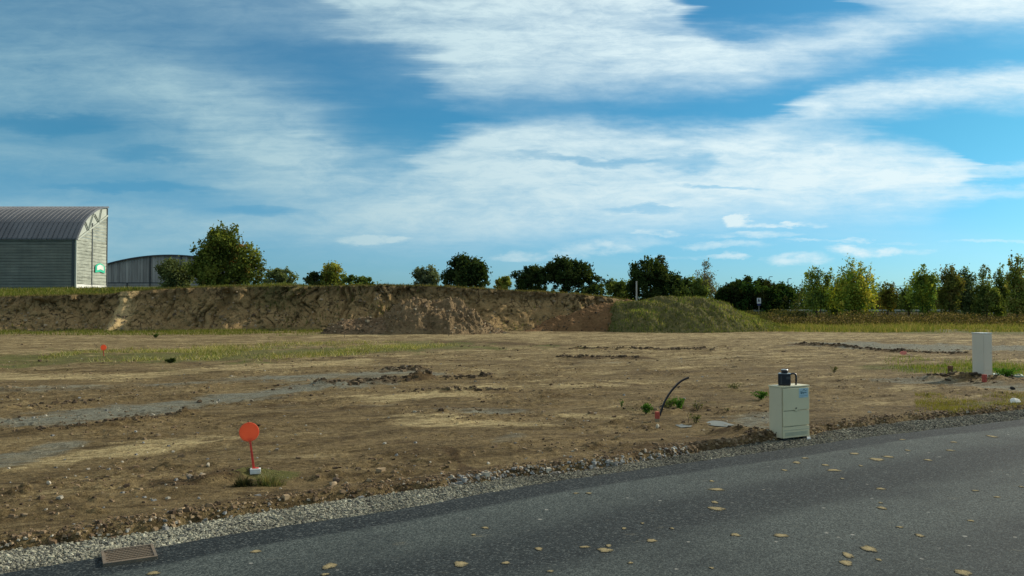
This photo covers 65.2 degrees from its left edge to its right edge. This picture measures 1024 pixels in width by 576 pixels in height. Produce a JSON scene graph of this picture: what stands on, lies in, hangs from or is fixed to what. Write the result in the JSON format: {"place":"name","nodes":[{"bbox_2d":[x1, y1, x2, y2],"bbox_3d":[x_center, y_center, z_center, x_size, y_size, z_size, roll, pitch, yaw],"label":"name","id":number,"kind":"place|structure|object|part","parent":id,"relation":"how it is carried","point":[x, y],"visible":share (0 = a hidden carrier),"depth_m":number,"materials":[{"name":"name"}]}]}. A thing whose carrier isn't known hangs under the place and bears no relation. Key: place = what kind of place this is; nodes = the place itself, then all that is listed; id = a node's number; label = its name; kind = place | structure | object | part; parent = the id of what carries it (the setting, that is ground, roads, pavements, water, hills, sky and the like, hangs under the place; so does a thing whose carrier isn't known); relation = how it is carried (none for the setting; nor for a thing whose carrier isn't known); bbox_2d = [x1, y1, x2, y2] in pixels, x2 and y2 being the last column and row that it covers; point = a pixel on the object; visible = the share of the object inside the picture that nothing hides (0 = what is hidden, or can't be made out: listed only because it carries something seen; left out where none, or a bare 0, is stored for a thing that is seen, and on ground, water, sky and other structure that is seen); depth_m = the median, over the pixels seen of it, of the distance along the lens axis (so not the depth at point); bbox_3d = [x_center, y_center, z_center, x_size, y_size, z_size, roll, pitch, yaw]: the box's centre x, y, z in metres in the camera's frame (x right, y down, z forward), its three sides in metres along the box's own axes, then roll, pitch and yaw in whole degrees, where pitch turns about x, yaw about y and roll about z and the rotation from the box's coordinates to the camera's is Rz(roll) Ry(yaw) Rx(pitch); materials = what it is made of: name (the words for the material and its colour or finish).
{"place":"outdoors","nodes":[
{"label":"outdoors","id":0,"kind":"place"},
{"bbox_2d":[107,255,269,287],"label":"arched barn","id":1,"kind":"structure","parent":0,"point":[140,271],"depth_m":130.08,"materials":[{"name":"metal"}]},
{"bbox_2d":[0,285,623,330],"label":"earth bank","id":2,"kind":"structure","parent":0,"point":[206,298],"depth_m":53.12,"materials":[{"name":"brown soil"}]},
{"bbox_2d":[0,206,108,288],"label":"shed","id":3,"kind":"structure","parent":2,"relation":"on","point":[46,246],"depth_m":90.59,"materials":[{"name":"metal"}]},
{"bbox_2d":[0,282,309,296],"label":"meadow grass","id":4,"kind":"structure","parent":2,"relation":"on","point":[50,290],"depth_m":73.58,"materials":[{"name":"green plant"}]},
{"bbox_2d":[153,255,197,288],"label":"bush","id":5,"kind":"object","parent":2,"relation":"on","point":[171,272],"visible":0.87,"depth_m":75.41,"materials":[{"name":"green plant"}]},
{"bbox_2d":[182,220,272,286],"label":"oak tree","id":6,"kind":"object","parent":2,"relation":"on","point":[223,250],"visible":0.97,"depth_m":73.11,"materials":[{"name":"green plant"}]},
{"bbox_2d":[261,266,299,283],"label":"tree","id":7,"kind":"object","parent":2,"relation":"on","point":[278,275],"visible":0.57,"depth_m":94.44,"materials":[{"name":"green plant"}]},
{"bbox_2d":[12,285,582,330],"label":"bank weeds","id":8,"kind":"object","parent":2,"relation":"on","point":[328,307],"visible":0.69,"depth_m":53.31,"materials":[{"name":"green plant"}]},
{"bbox_2d":[0,290,618,331],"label":"bank clods","id":9,"kind":"object","parent":2,"relation":"on","point":[225,319],"visible":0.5,"depth_m":52.54,"materials":[{"name":"soil"}]},
{"bbox_2d":[303,271,326,285],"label":"bush","id":10,"kind":"object","parent":2,"relation":"on","point":[314,278],"visible":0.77,"depth_m":107.69,"materials":[{"name":"green plant"}]},
{"bbox_2d":[321,260,346,285],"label":"tree","id":11,"kind":"object","parent":2,"relation":"on","point":[331,272],"visible":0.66,"depth_m":109.31,"materials":[{"name":"green plant"}]},
{"bbox_2d":[341,274,374,285],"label":"bush","id":12,"kind":"object","parent":2,"relation":"on","point":[363,279],"visible":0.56,"depth_m":107.65,"materials":[{"name":"green plant"}]},
{"bbox_2d":[409,264,439,285],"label":"tree","id":13,"kind":"object","parent":2,"relation":"on","point":[428,276],"visible":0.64,"depth_m":109.64,"materials":[{"name":"green plant"}]},
{"bbox_2d":[438,252,492,287],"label":"oak tree","id":14,"kind":"object","parent":2,"relation":"on","point":[466,271],"visible":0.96,"depth_m":104.01,"materials":[{"name":"green plant"}]},
{"bbox_2d":[493,275,511,289],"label":"bush","id":15,"kind":"object","parent":2,"relation":"on","point":[503,282],"visible":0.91,"depth_m":111.38,"materials":[{"name":"green plant"}]},
{"bbox_2d":[509,264,549,290],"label":"oak tree","id":16,"kind":"object","parent":2,"relation":"on","point":[527,278],"visible":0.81,"depth_m":117.14,"materials":[{"name":"green plant"}]},
{"bbox_2d":[538,254,606,295],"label":"oak tree","id":17,"kind":"object","parent":2,"relation":"on","point":[565,273],"visible":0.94,"depth_m":115.08,"materials":[{"name":"green plant"}]},
{"bbox_2d":[0,283,634,300],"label":"bank top grass","id":18,"kind":"structure","parent":0,"point":[392,284],"depth_m":54.66,"materials":[{"name":"green plant"}]},
{"bbox_2d":[0,307,1023,550],"bbox_3d":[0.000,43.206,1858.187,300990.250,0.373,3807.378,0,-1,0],"label":"ground","id":19,"kind":"structure","parent":0,"point":[31,456],"depth_m":13.21,"materials":[{"name":"soil"}]},
{"bbox_2d":[101,345,106,355],"bbox_3d":[-13.094,1.993,25.643,0.184,0.354,0.009,0,-1,-6],"label":"survey marker","id":20,"kind":"object","parent":19,"relation":"on","point":[103,347],"visible":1,"depth_m":25.64,"materials":[{"name":"orange plastic"}]},
{"bbox_2d":[0,328,322,335],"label":"grass strip","id":21,"kind":"object","parent":19,"relation":"on","point":[173,332],"depth_m":48.19,"materials":[{"name":"green plant"}]},
{"bbox_2d":[164,357,175,362],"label":"weed plant","id":22,"kind":"object","parent":19,"relation":"on","point":[171,360],"visible":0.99,"depth_m":22.21,"materials":[{"name":"green plant"}]},
{"bbox_2d":[232,471,255,486],"bbox_3d":[-2.431,1.728,7.280,0.324,0.166,0.258,0,-1,0],"label":"grass tuft","id":23,"kind":"object","parent":19,"relation":"on","point":[241,482],"visible":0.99,"depth_m":7.27,"materials":[{"name":"green plant"}]},
{"bbox_2d":[37,337,454,362],"bbox_3d":[-9.380,2.206,30.115,11.857,0.317,15.943,-1,-1,26],"label":"grass patch","id":24,"kind":"object","parent":19,"relation":"on","point":[221,351],"visible":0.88,"depth_m":28.11,"materials":[{"name":"green plant"}]},
{"bbox_2d":[239,422,260,473],"bbox_3d":[-2.511,1.534,7.666,0.201,0.493,0.070,0,-1,-17],"label":"survey marker","id":25,"kind":"object","parent":19,"relation":"on","point":[249,432],"visible":0.97,"depth_m":7.66,"materials":[{"name":"orange plastic"}]},
{"bbox_2d":[248,469,288,486],"bbox_3d":[-2.263,1.740,7.354,0.364,0.169,0.384,-1,-2,38],"label":"grass tuft","id":26,"kind":"object","parent":19,"relation":"on","point":[267,482],"visible":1,"depth_m":7.33,"materials":[{"name":"green plant"}]},
{"bbox_2d":[321,316,387,334],"bbox_3d":[-8.445,2.232,47.957,5.877,1.126,4.411,0,-1,0],"label":"dirt pile","id":27,"kind":"object","parent":19,"relation":"on","point":[364,325],"visible":0.71,"depth_m":46.69,"materials":[{"name":"soil"}]},
{"bbox_2d":[380,296,508,334],"bbox_3d":[-4.162,1.655,48.537,8.324,2.309,6.877,0,-1,0],"label":"dirt pile","id":28,"kind":"object","parent":19,"relation":"on","point":[417,315],"visible":0.97,"depth_m":46.74,"materials":[{"name":"soil"}]},
{"bbox_2d":[3,416,978,571],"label":"gravel shoulder","id":29,"kind":"object","parent":19,"relation":"on","point":[168,536],"visible":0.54,"depth_m":6.26},
{"bbox_2d":[0,409,1023,573],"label":"gravel stones","id":30,"kind":"object","parent":29,"relation":"on","point":[19,557],"visible":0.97,"depth_m":6.72,"materials":[{"name":"grey gravel"}]},
{"bbox_2d":[768,383,808,440],"bbox_3d":[3.446,1.559,9.935,0.467,0.708,0.243,1,-1,-28],"label":"utility cabinet","id":31,"kind":"object","parent":29,"relation":"on","point":[788,412],"visible":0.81,"depth_m":9.83,"materials":[{"name":"metal"}]},
{"bbox_2d":[778,369,796,385],"bbox_3d":[3.408,1.105,9.897,0.224,0.197,0.115,0,-1,16],"label":"black canister","id":32,"kind":"object","parent":31,"relation":"on","point":[784,377],"visible":1,"depth_m":9.86,"materials":[{"name":"plastic"}]},
{"bbox_3d":[3.497,1.365,9.840,0.443,0.271,0.024,1,-1,-28],"label":"upper door","id":33,"kind":"part","parent":31,"relation":"part of","materials":[{"name":"metal"}]},
{"bbox_3d":[3.497,1.596,9.837,0.443,0.189,0.024,1,-1,-28],"label":"lower door","id":34,"kind":"part","parent":31,"relation":"part of","materials":[{"name":"grey metal"}]},
{"bbox_2d":[0,341,1023,550],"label":"soil clods","id":35,"kind":"object","parent":19,"relation":"on","point":[285,495],"visible":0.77,"depth_m":9.64,"materials":[{"name":"soil"}]},
{"bbox_2d":[7,355,1016,540],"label":"scattered stones","id":36,"kind":"object","parent":19,"relation":"on","point":[463,478],"visible":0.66,"depth_m":7.89,"materials":[{"name":"stone"}]},
{"bbox_2d":[524,299,630,331],"bbox_3d":[4.772,1.811,52.973,9.968,2.191,6.800,0,-1,0],"label":"dirt pile","id":37,"kind":"object","parent":19,"relation":"on","point":[593,317],"visible":0.54,"depth_m":51.45,"materials":[{"name":"soil"}]},
{"bbox_2d":[604,275,630,298],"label":"bush","id":38,"kind":"object","parent":19,"relation":"on","point":[616,288],"visible":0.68,"depth_m":124.00,"materials":[{"name":"green plant"}]},
{"bbox_2d":[641,403,653,413],"bbox_3d":[2.034,1.822,12.053,0.208,0.199,0.117,0,-1,0],"label":"weed plant","id":39,"kind":"object","parent":19,"relation":"on","point":[647,407],"visible":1,"depth_m":12.05,"materials":[{"name":"green plant"}]},
{"bbox_2d":[655,411,659,421],"bbox_3d":[2.001,1.794,11.018,0.050,0.179,0.050,1,-1,-23],"label":"marker peg","id":40,"kind":"object","parent":19,"relation":"on","point":[657,415],"visible":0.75,"depth_m":11.00,"materials":[{"name":"red plastic"}]},
{"bbox_2d":[625,255,691,299],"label":"oak tree","id":41,"kind":"object","parent":19,"relation":"on","point":[656,276],"visible":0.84,"depth_m":118.79,"materials":[{"name":"green plant"}]},
{"bbox_2d":[655,254,668,272],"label":"poplar tree","id":42,"kind":"object","parent":19,"relation":"on","point":[662,259],"visible":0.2,"depth_m":134.81,"materials":[{"name":"green plant"}]},
{"bbox_2d":[666,398,677,406],"bbox_3d":[2.575,1.854,12.981,0.244,0.182,0.181,0,-1,0],"label":"weed plant","id":43,"kind":"object","parent":19,"relation":"on","point":[670,401],"visible":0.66,"depth_m":12.97,"materials":[{"name":"green plant"}]},
{"bbox_2d":[659,376,688,415],"bbox_3d":[2.397,1.615,11.855,0.464,0.608,0.034,0,-1,0],"label":"curved pipe","id":44,"kind":"object","parent":19,"relation":"on","point":[669,393],"visible":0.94,"depth_m":11.85,"materials":[{"name":"black plastic"}]},
{"bbox_2d":[673,396,684,408],"bbox_3d":[2.608,1.811,12.488,0.215,0.236,0.171,-1,-1,22],"label":"weed plant","id":45,"kind":"object","parent":19,"relation":"on","point":[679,403],"visible":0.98,"depth_m":12.47,"materials":[{"name":"green plant"}]},
{"bbox_2d":[676,424,691,426],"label":"puddle","id":46,"kind":"object","parent":19,"relation":"on","point":[681,425],"visible":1,"depth_m":10.75,"materials":[{"name":"grey liquid"}]},
{"bbox_2d":[688,412,700,422],"bbox_3d":[2.493,1.778,10.884,0.186,0.166,0.126,-1,-2,42],"label":"weed plant","id":47,"kind":"object","parent":19,"relation":"on","point":[696,418],"visible":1,"depth_m":10.88,"materials":[{"name":"green plant"}]},
{"bbox_2d":[681,274,710,297],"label":"tree","id":48,"kind":"object","parent":19,"relation":"on","point":[695,286],"visible":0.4,"depth_m":124.27,"materials":[{"name":"green plant"}]},
{"bbox_2d":[692,401,705,410],"bbox_3d":[2.917,1.845,12.515,0.203,0.162,0.182,-1,-1,25],"label":"weed plant","id":49,"kind":"object","parent":19,"relation":"on","point":[696,407],"visible":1,"depth_m":12.53,"materials":[{"name":"green plant"}]},
{"bbox_2d":[606,294,801,332],"bbox_3d":[12.274,1.642,52.466,14.092,2.506,9.286,0,-1,0],"label":"grassy mound","id":50,"kind":"object","parent":19,"relation":"on","point":[674,314],"visible":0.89,"depth_m":49.86,"materials":[{"name":"green plant"}]},
{"bbox_2d":[694,258,718,297],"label":"poplar tree","id":51,"kind":"object","parent":19,"relation":"on","point":[706,275],"visible":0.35,"depth_m":139.84,"materials":[{"name":"green plant"}]},
{"bbox_2d":[706,421,733,426],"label":"puddle","id":52,"kind":"object","parent":19,"relation":"on","point":[719,423],"visible":0.9,"depth_m":10.91,"materials":[{"name":"grey liquid"}]},
{"bbox_2d":[726,383,743,388],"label":"weed plant","id":53,"kind":"object","parent":19,"relation":"on","point":[733,386],"visible":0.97,"depth_m":15.34,"materials":[{"name":"green plant"}]},
{"bbox_2d":[707,275,802,314],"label":"bush","id":54,"kind":"object","parent":19,"relation":"on","point":[744,294],"visible":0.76,"depth_m":98.16,"materials":[{"name":"green plant"}]},
{"bbox_2d":[757,298,760,305],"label":"road sign","id":55,"kind":"object","parent":19,"relation":"on","point":[758,301],"visible":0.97,"depth_m":87.97,"materials":[{"name":"white metal"}]},
{"bbox_2d":[750,391,768,399],"bbox_3d":[4.302,1.860,13.858,0.335,0.193,0.203,-1,-1,26],"label":"weed plant","id":56,"kind":"object","parent":19,"relation":"on","point":[761,395],"visible":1,"depth_m":13.84,"materials":[{"name":"green plant"}]},
{"bbox_2d":[745,308,806,321],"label":"brushwood","id":57,"kind":"object","parent":19,"relation":"on","point":[800,313],"visible":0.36,"depth_m":77.90,"materials":[{"name":"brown plant"}]},
{"bbox_2d":[800,265,834,316],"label":"young tree","id":58,"kind":"object","parent":19,"relation":"on","point":[819,298],"visible":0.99,"depth_m":75.74,"materials":[{"name":"green plant"}]},
{"bbox_2d":[824,277,844,316],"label":"young tree","id":59,"kind":"object","parent":19,"relation":"on","point":[835,310],"visible":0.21,"depth_m":79.77,"materials":[{"name":"green plant"}]},
{"bbox_2d":[830,253,882,319],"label":"young tree","id":60,"kind":"object","parent":19,"relation":"on","point":[855,293],"visible":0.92,"depth_m":73.54,"materials":[{"name":"green plant"}]},
{"bbox_2d":[874,281,899,315],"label":"young tree","id":61,"kind":"object","parent":19,"relation":"on","point":[888,296],"visible":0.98,"depth_m":79.72,"materials":[{"name":"green plant"}]},
{"bbox_2d":[751,320,1023,332],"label":"tall grass strip","id":62,"kind":"object","parent":19,"relation":"on","point":[895,328],"depth_m":52.97,"materials":[{"name":"green plant"}]},
{"bbox_2d":[768,309,1023,326],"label":"brushwood","id":63,"kind":"object","parent":19,"relation":"on","point":[927,319],"visible":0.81,"depth_m":63.95,"materials":[{"name":"brown plant"}]},
{"bbox_2d":[790,278,1007,312],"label":"woodland","id":64,"kind":"object","parent":19,"relation":"on","point":[796,304],"visible":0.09,"depth_m":138.70,"materials":[{"name":"green plant"}]},
{"bbox_2d":[898,283,917,315],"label":"young tree","id":65,"kind":"object","parent":19,"relation":"on","point":[906,305],"visible":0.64,"depth_m":79.92,"materials":[{"name":"green plant"}]},
{"bbox_2d":[901,263,942,317],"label":"young tree","id":66,"kind":"object","parent":19,"relation":"on","point":[923,289],"visible":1,"depth_m":73.68,"materials":[{"name":"green plant"}]},
{"bbox_2d":[935,263,966,317],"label":"young tree","id":67,"kind":"object","parent":19,"relation":"on","point":[951,289],"visible":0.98,"depth_m":75.72,"materials":[{"name":"green plant"}]},
{"bbox_2d":[882,354,1023,375],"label":"green grass patch","id":68,"kind":"object","parent":19,"relation":"on","point":[969,366],"visible":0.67,"depth_m":21.02,"materials":[{"name":"green plant"}]},
{"bbox_2d":[955,263,979,316],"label":"young tree","id":69,"kind":"object","parent":19,"relation":"on","point":[966,303],"visible":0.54,"depth_m":77.63,"materials":[{"name":"green plant"}]},
{"bbox_2d":[914,390,1023,414],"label":"verge grass","id":70,"kind":"structure","parent":19,"relation":"on","point":[923,401],"depth_m":13.22,"materials":[{"name":"green plant"}]},
{"bbox_2d":[972,332,991,376],"bbox_3d":[10.299,1.570,17.518,0.249,1.185,0.321,0,-1,-14],"label":"pillar cabinet","id":71,"kind":"object","parent":19,"relation":"on","point":[981,352],"visible":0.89,"depth_m":17.40,"materials":[{"name":"metal"}]},
{"bbox_3d":[10.336,1.417,17.376,0.205,0.745,0.008,0,-1,-14],"label":"door","id":72,"kind":"part","parent":71,"relation":"part of","materials":[{"name":"metal"}]},
{"bbox_2d":[982,374,986,381],"bbox_3d":[9.786,1.879,16.573,0.074,0.179,0.074,4,-3,-23],"label":"marker peg","id":73,"kind":"object","parent":19,"relation":"on","point":[984,377],"visible":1,"depth_m":16.55,"materials":[{"name":"red paint"}]},
{"bbox_2d":[969,264,1003,317],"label":"young tree","id":74,"kind":"object","parent":19,"relation":"on","point":[987,296],"visible":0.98,"depth_m":75.73,"materials":[{"name":"green plant"}]},
{"bbox_2d":[988,262,1012,316],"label":"young tree","id":75,"kind":"object","parent":19,"relation":"on","point":[1000,282],"visible":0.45,"depth_m":77.75,"materials":[{"name":"green plant"}]},
{"bbox_2d":[992,367,1022,376],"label":"weed plant","id":76,"kind":"object","parent":19,"relation":"on","point":[1006,372],"visible":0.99,"depth_m":18.01,"materials":[{"name":"green plant"}]},
{"bbox_2d":[993,373,1023,377],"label":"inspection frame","id":77,"kind":"object","parent":19,"relation":"on","point":[1020,375],"visible":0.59,"depth_m":18.21,"materials":[{"name":"concrete"}]},
{"bbox_2d":[1001,250,1023,316],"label":"young tree","id":78,"kind":"object","parent":19,"relation":"on","point":[1014,278],"visible":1,"depth_m":71.82,"materials":[{"name":"green plant"}]},
{"bbox_2d":[1010,398,1020,402],"bbox_3d":[8.209,1.847,13.047,0.152,0.105,0.203,-1,-2,34],"label":"rock","id":79,"kind":"object","parent":19,"relation":"on","point":[1013,399],"visible":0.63,"depth_m":13.01,"materials":[{"name":"white stone"}]},
{"bbox_2d":[0,419,1023,575],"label":"asphalt road","id":80,"kind":"structure","parent":0,"point":[943,502],"depth_m":5.90,"materials":[{"name":"grey asphalt"}]},
{"bbox_2d":[101,544,157,566],"bbox_3d":[-2.499,1.763,5.219,0.315,0.064,0.309,1,-1,-29],"label":"drain cover","id":81,"kind":"object","parent":80,"relation":"on","point":[126,555],"visible":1,"depth_m":5.20,"materials":[{"name":"metal"}]},
{"bbox_2d":[0,0,1023,298],"label":"sky","id":82,"kind":"structure","parent":0,"point":[383,140],"materials":[{"name":"blue"}]},
{"bbox_2d":[807,312,1023,317],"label":"road embankment","id":83,"kind":"structure","parent":0,"point":[889,314],"depth_m":98.40,"materials":[{"name":"green plant"}]},
{"bbox_2d":[745,311,1014,318],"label":"embankment weeds","id":84,"kind":"object","parent":83,"relation":"on","point":[912,313],"visible":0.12,"depth_m":97.01,"materials":[{"name":"green plant"}]},
{"bbox_2d":[753,310,1006,312],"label":"safety rail","id":85,"kind":"object","parent":83,"relation":"on","point":[868,310],"visible":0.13,"depth_m":97.89,"materials":[{"name":"grey metal"}]}
]}

